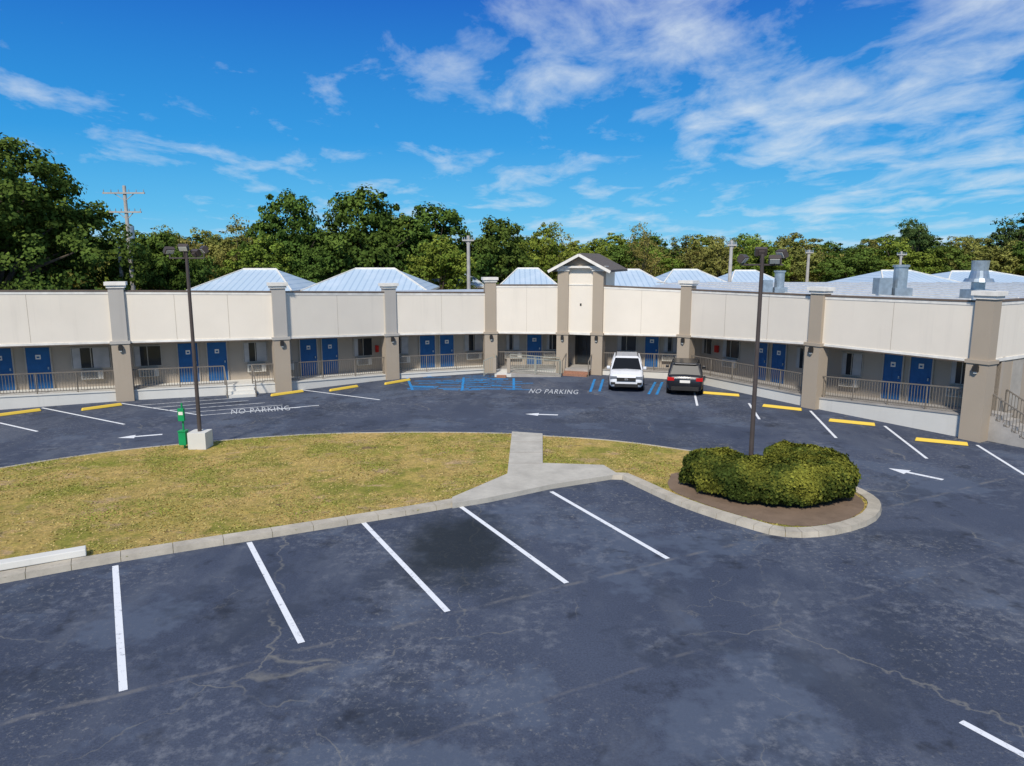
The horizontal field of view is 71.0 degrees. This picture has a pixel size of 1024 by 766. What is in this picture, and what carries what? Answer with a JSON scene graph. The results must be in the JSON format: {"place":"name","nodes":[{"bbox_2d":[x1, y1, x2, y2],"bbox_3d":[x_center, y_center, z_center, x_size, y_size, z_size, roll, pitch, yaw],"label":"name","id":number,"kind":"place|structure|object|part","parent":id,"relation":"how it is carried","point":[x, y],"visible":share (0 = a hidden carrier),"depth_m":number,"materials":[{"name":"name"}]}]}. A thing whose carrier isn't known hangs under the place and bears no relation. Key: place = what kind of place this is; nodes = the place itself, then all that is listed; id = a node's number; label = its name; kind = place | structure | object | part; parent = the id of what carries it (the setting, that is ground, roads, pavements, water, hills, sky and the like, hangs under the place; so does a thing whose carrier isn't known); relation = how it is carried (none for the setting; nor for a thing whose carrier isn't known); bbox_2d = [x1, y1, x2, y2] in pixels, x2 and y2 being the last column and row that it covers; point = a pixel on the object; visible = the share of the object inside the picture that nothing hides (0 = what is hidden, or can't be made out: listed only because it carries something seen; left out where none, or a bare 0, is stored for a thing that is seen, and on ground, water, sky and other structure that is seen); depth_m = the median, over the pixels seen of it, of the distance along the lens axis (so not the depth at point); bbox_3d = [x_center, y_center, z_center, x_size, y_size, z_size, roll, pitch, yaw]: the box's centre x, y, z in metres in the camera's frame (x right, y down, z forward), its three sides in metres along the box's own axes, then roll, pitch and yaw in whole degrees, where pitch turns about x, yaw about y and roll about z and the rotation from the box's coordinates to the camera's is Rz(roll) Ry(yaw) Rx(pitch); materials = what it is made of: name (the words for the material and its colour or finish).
{"place":"outdoors","nodes":[
{"label":"outdoors","id":0,"kind":"place"},
{"bbox_2d":[191,268,315,290],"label":"metal roof building","id":1,"kind":"structure","parent":0,"point":[250,279],"depth_m":64.17,"materials":[{"name":"silver metal"}]},
{"bbox_2d":[300,268,439,290],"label":"metal roof building","id":2,"kind":"structure","parent":0,"point":[362,279],"depth_m":63.87,"materials":[{"name":"silver metal"}]},
{"bbox_2d":[0,432,866,578],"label":"lawn","id":3,"kind":"structure","parent":0,"point":[101,503],"depth_m":22.66,"materials":[{"name":"green plant"}]},
{"bbox_2d":[0,545,86,570],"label":"kerb block","id":4,"kind":"object","parent":3,"relation":"on","point":[41,558],"depth_m":16.49,"materials":[{"name":"white concrete"}]},
{"bbox_2d":[177,403,188,447],"bbox_3d":[-12.150,1.585,26.501,0.290,1.700,0.300,0,10,0],"label":"pet waste station","id":5,"kind":"object","parent":3,"relation":"on","point":[182,436],"visible":0.99,"depth_m":26.43,"materials":[{"name":"green plastic"}]},
{"bbox_2d":[163,244,212,449],"bbox_3d":[-11.590,-1.265,26.164,1.663,7.473,0.660,0,10,0],"label":"light pole","id":6,"kind":"object","parent":3,"relation":"on","point":[199,438],"visible":1,"depth_m":26.19,"materials":[{"name":"brown metal"}]},
{"bbox_2d":[668,472,864,525],"bbox_3d":[7.519,3.260,21.703,5.412,0.001,5.825,0,10,0],"label":"mulch bed","id":7,"kind":"object","parent":3,"relation":"on","point":[839,509],"visible":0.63,"depth_m":20.17,"materials":[{"name":"brown soil"}]},
{"bbox_2d":[736,247,788,454],"bbox_3d":[7.337,-0.403,21.632,1.516,7.267,0.488,0,10,0],"label":"light pole","id":8,"kind":"object","parent":7,"relation":"on","point":[773,260],"visible":0.95,"depth_m":21.26,"materials":[{"name":"brown metal"}]},
{"bbox_2d":[678,439,861,507],"bbox_3d":[7.939,2.651,21.573,5.086,1.269,3.872,-3,10,-18],"label":"hedge","id":9,"kind":"object","parent":7,"relation":"on","point":[784,473],"visible":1,"depth_m":20.48,"materials":[{"name":"green plant"}]},
{"bbox_2d":[0,372,1023,765],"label":"parking lot","id":10,"kind":"structure","parent":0,"point":[892,634],"depth_m":14.14,"materials":[{"name":"grey asphalt"}]},
{"bbox_2d":[0,408,40,415],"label":"wheel stop","id":11,"kind":"object","parent":10,"relation":"on","point":[20,412],"visible":1,"depth_m":33.05,"materials":[{"name":"yellow paint"}]},
{"bbox_2d":[81,403,121,410],"bbox_3d":[-19.600,1.130,34.337,0.172,0.118,1.760,9,13,42],"label":"wheel stop","id":12,"kind":"object","parent":10,"relation":"on","point":[101,406],"visible":1,"depth_m":34.26,"materials":[{"name":"yellow paint"}]},
{"bbox_2d":[117,244,133,276],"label":"street lamp","id":13,"kind":"object","parent":10,"relation":"on","point":[120,271],"visible":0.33,"depth_m":60.10,"materials":[{"name":"grey metal"}]},
{"bbox_2d":[231,406,289,413],"bbox_3d":[-11.846,1.261,33.887,2.600,0.001,1.150,-4,10,-20],"label":"no parking text","id":14,"kind":"object","parent":10,"relation":"on","point":[259,410],"visible":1,"depth_m":33.94,"materials":[{"name":"white paint"}]},
{"bbox_2d":[271,390,303,395],"bbox_3d":[-11.850,0.521,37.885,0.172,0.118,1.829,10,14,44],"label":"wheel stop","id":15,"kind":"object","parent":10,"relation":"on","point":[288,392],"visible":1,"depth_m":37.81,"materials":[{"name":"yellow paint"}]},
{"bbox_2d":[329,385,357,390],"bbox_3d":[-9.200,0.275,39.314,0.172,0.118,1.834,8,13,40],"label":"wheel stop","id":16,"kind":"object","parent":10,"relation":"on","point":[342,388],"visible":1,"depth_m":39.21,"materials":[{"name":"yellow paint"}]},
{"bbox_2d":[0,432,692,467],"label":"kerb","id":17,"kind":"structure","parent":10,"relation":"on","point":[344,433],"depth_m":27.93,"materials":[{"name":"concrete"}]},
{"bbox_2d":[384,378,409,384],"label":"wheel stop","id":18,"kind":"object","parent":10,"relation":"on","point":[396,381],"visible":1,"depth_m":41.33,"materials":[{"name":"yellow paint"}]},
{"bbox_2d":[0,472,881,583],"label":"kerb","id":19,"kind":"structure","parent":10,"relation":"on","point":[870,514],"depth_m":18.66,"materials":[{"name":"concrete"}]},
{"bbox_2d":[0,358,995,436],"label":"walkway and steps","id":20,"kind":"object","parent":10,"relation":"on","point":[943,421],"visible":0.75,"depth_m":36.60,"materials":[{"name":"concrete"}]},
{"bbox_2d":[0,351,962,410],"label":"railings","id":21,"kind":"object","parent":20,"relation":"on","point":[517,357],"visible":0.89,"depth_m":37.15,"materials":[{"name":"brown metal"}]},
{"bbox_2d":[0,254,1023,442],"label":"fascia and posts","id":22,"kind":"structure","parent":10,"relation":"on","point":[984,330],"depth_m":36.74,"materials":[{"name":"beige paint"}]},
{"bbox_2d":[396,253,1023,299],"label":"roof","id":23,"kind":"structure","parent":22,"relation":"on","point":[942,290],"depth_m":47.64,"materials":[{"name":"silver metal"}]},
{"bbox_2d":[763,270,787,292],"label":"roof exhaust fan","id":24,"kind":"object","parent":23,"relation":"on","point":[779,287],"visible":0.92,"depth_m":40.87},
{"bbox_2d":[872,265,912,295],"bbox_3d":[20.198,-5.460,38.126,1.725,1.610,0.920,0,10,0],"label":"roof exhaust fan","id":25,"kind":"object","parent":23,"relation":"on","point":[886,286],"visible":0.97,"depth_m":37.83},
{"bbox_2d":[959,260,995,299],"bbox_3d":[22.200,-4.895,34.164,1.302,1.838,1.282,0,10,0],"label":"roof exhaust fan","id":26,"kind":"object","parent":23,"relation":"on","point":[978,278],"visible":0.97,"depth_m":33.89},
{"bbox_2d":[0,390,1023,757],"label":"road markings","id":27,"kind":"object","parent":10,"relation":"on","point":[122,672],"visible":0.98,"depth_m":16.34,"materials":[{"name":"white paint"}]},
{"bbox_2d":[3,334,1023,422],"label":"walls","id":28,"kind":"structure","parent":10,"relation":"on","point":[872,363],"depth_m":38.03,"materials":[{"name":"beige paint"}]},
{"bbox_2d":[0,334,1023,409],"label":"doors and windows","id":29,"kind":"structure","parent":28,"relation":"attached to","point":[39,360],"depth_m":38.45,"materials":[{"name":"blue paint"}]},
{"bbox_2d":[406,376,662,394],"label":"accessible bay markings","id":30,"kind":"object","parent":10,"relation":"on","point":[514,386],"visible":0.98,"depth_m":40.16,"materials":[{"name":"blue paint"}]},
{"bbox_2d":[529,389,577,393],"bbox_3d":[2.250,0.453,38.590,2.600,0.001,1.300,1,10,7],"label":"no parking text","id":31,"kind":"object","parent":10,"relation":"on","point":[552,391],"visible":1,"depth_m":38.57,"materials":[{"name":"white paint"}]},
{"bbox_2d":[607,351,646,389],"bbox_3d":[6.449,-0.712,40.459,2.160,1.780,4.680,2,10,9],"label":"parked car","id":32,"kind":"object","parent":10,"relation":"on","point":[626,369],"visible":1,"depth_m":39.10,"materials":[{"name":"white paint"}]},
{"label":"windows","id":33,"kind":"part","parent":32,"relation":"part of","materials":[{"name":"black glass"}]},
{"bbox_2d":[666,357,705,393],"bbox_3d":[9.501,-0.527,39.384,2.160,1.780,4.680,2,10,14],"label":"parked car","id":34,"kind":"object","parent":10,"relation":"on","point":[685,374],"visible":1,"depth_m":37.34,"materials":[{"name":"black paint"}]},
{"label":"windows","id":35,"kind":"part","parent":34,"relation":"part of","materials":[{"name":"white glass"}]},
{"bbox_2d":[703,391,739,395],"bbox_3d":[10.950,0.563,37.639,1.869,0.118,0.172,5,11,25],"label":"wheel stop","id":36,"kind":"object","parent":10,"relation":"on","point":[719,393],"visible":1,"depth_m":37.58,"materials":[{"name":"yellow paint"}]},
{"bbox_2d":[762,404,801,410],"bbox_3d":[12.850,1.156,34.190,1.793,0.118,0.172,6,12,33],"label":"wheel stop","id":37,"kind":"object","parent":10,"relation":"on","point":[782,407],"visible":1,"depth_m":34.11,"materials":[{"name":"yellow paint"}]},
{"bbox_2d":[829,418,874,425],"bbox_3d":[14.700,1.689,31.085,1.826,0.118,0.172,5,11,29],"label":"wheel stop","id":38,"kind":"object","parent":10,"relation":"on","point":[852,422],"visible":1,"depth_m":31.02,"materials":[{"name":"yellow paint"}]},
{"bbox_2d":[915,437,967,445],"bbox_3d":[16.600,2.256,27.783,1.779,0.118,0.172,5,11,26],"label":"wheel stop","id":39,"kind":"object","parent":10,"relation":"on","point":[941,441],"visible":1,"depth_m":27.72,"materials":[{"name":"yellow paint"}]},
{"bbox_2d":[987,389,1023,447],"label":"stair","id":40,"kind":"object","parent":10,"relation":"on","point":[1006,427],"visible":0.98,"depth_m":27.76,"materials":[{"name":"concrete"}]},
{"bbox_2d":[0,0,1023,251],"label":"sky","id":41,"kind":"structure","parent":0,"point":[843,122],"materials":[{"name":"blue"}]},
{"bbox_2d":[500,267,556,283],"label":"metal roof building","id":42,"kind":"structure","parent":0,"point":[527,275],"depth_m":78.39,"materials":[{"name":"grey metal"}]},
{"bbox_2d":[452,431,617,507],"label":"footpath","id":43,"kind":"structure","parent":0,"point":[529,471],"depth_m":23.11,"materials":[{"name":"concrete"}]},
{"bbox_2d":[615,269,665,286],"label":"metal roof building","id":44,"kind":"structure","parent":0,"point":[636,277],"depth_m":71.74,"materials":[{"name":"silver metal"}]},
{"bbox_2d":[655,269,726,282],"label":"metal roof building","id":45,"kind":"structure","parent":0,"point":[674,275],"depth_m":75.01,"materials":[{"name":"grey metal"}]},
{"bbox_2d":[717,270,774,281],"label":"metal roof building","id":46,"kind":"structure","parent":0,"point":[745,275],"depth_m":82.98,"materials":[{"name":"grey metal"}]},
{"bbox_2d":[830,270,959,281],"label":"metal roof building","id":47,"kind":"structure","parent":0,"point":[915,276],"depth_m":76.44,"materials":[{"name":"grey metal"}]},
{"label":"ground","id":48,"kind":"structure","parent":0,"visible":0},
{"bbox_2d":[0,132,153,289],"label":"oak tree","id":49,"kind":"object","parent":48,"relation":"on","point":[37,222],"visible":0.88,"depth_m":54.55,"materials":[{"name":"green plant"}]},
{"bbox_2d":[102,185,144,289],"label":"utility pole","id":50,"kind":"object","parent":48,"relation":"on","point":[126,211],"visible":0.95,"depth_m":58.29,"materials":[{"name":"grey wood"}]},
{"bbox_2d":[135,231,220,289],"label":"oak tree","id":51,"kind":"object","parent":48,"relation":"on","point":[169,274],"visible":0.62,"depth_m":67.38,"materials":[{"name":"green plant"}]},
{"bbox_2d":[236,188,350,278],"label":"oak tree","id":52,"kind":"object","parent":48,"relation":"on","point":[294,243],"visible":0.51,"depth_m":79.94,"materials":[{"name":"green plant"}]},
{"bbox_2d":[291,183,431,275],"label":"oak tree","id":53,"kind":"object","parent":48,"relation":"on","point":[362,243],"visible":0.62,"depth_m":81.66,"materials":[{"name":"green plant"}]},
{"bbox_2d":[370,201,499,283],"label":"oak tree","id":54,"kind":"object","parent":48,"relation":"on","point":[444,218],"visible":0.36,"depth_m":83.70,"materials":[{"name":"green plant"}]},
{"bbox_2d":[427,274,483,288],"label":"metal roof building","id":55,"kind":"structure","parent":48,"relation":"on","point":[478,284],"depth_m":82.50,"materials":[{"name":"silver metal"}]},
{"bbox_2d":[462,236,473,288],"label":"utility pole","id":56,"kind":"object","parent":48,"relation":"on","point":[468,240],"visible":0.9,"depth_m":60.99,"materials":[{"name":"grey wood"}]},
{"bbox_2d":[462,215,546,283],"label":"oak tree","id":57,"kind":"object","parent":48,"relation":"on","point":[500,242],"visible":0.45,"depth_m":87.75,"materials":[{"name":"green plant"}]},
{"bbox_2d":[10,211,1023,289],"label":"distant trees","id":58,"kind":"object","parent":48,"relation":"on","point":[927,253],"visible":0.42,"depth_m":105.22,"materials":[{"name":"green plant"}]},
{"bbox_2d":[727,240,736,281],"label":"utility pole","id":59,"kind":"object","parent":48,"relation":"on","point":[731,244],"visible":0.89,"depth_m":60.98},
{"bbox_2d":[805,250,813,281],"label":"utility pole","id":60,"kind":"object","parent":48,"relation":"on","point":[808,252],"visible":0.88,"depth_m":73.89,"materials":[{"name":"grey wood"}]},
{"bbox_2d":[897,251,906,264],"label":"utility pole","id":61,"kind":"object","parent":48,"relation":"on","point":[900,256],"visible":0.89,"depth_m":88.52,"materials":[{"name":"grey wood"}]},
{"bbox_2d":[930,270,1023,282],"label":"metal roof building","id":62,"kind":"structure","parent":48,"relation":"on","point":[959,275],"depth_m":83.63,"materials":[{"name":"silver metal"}]}
]}

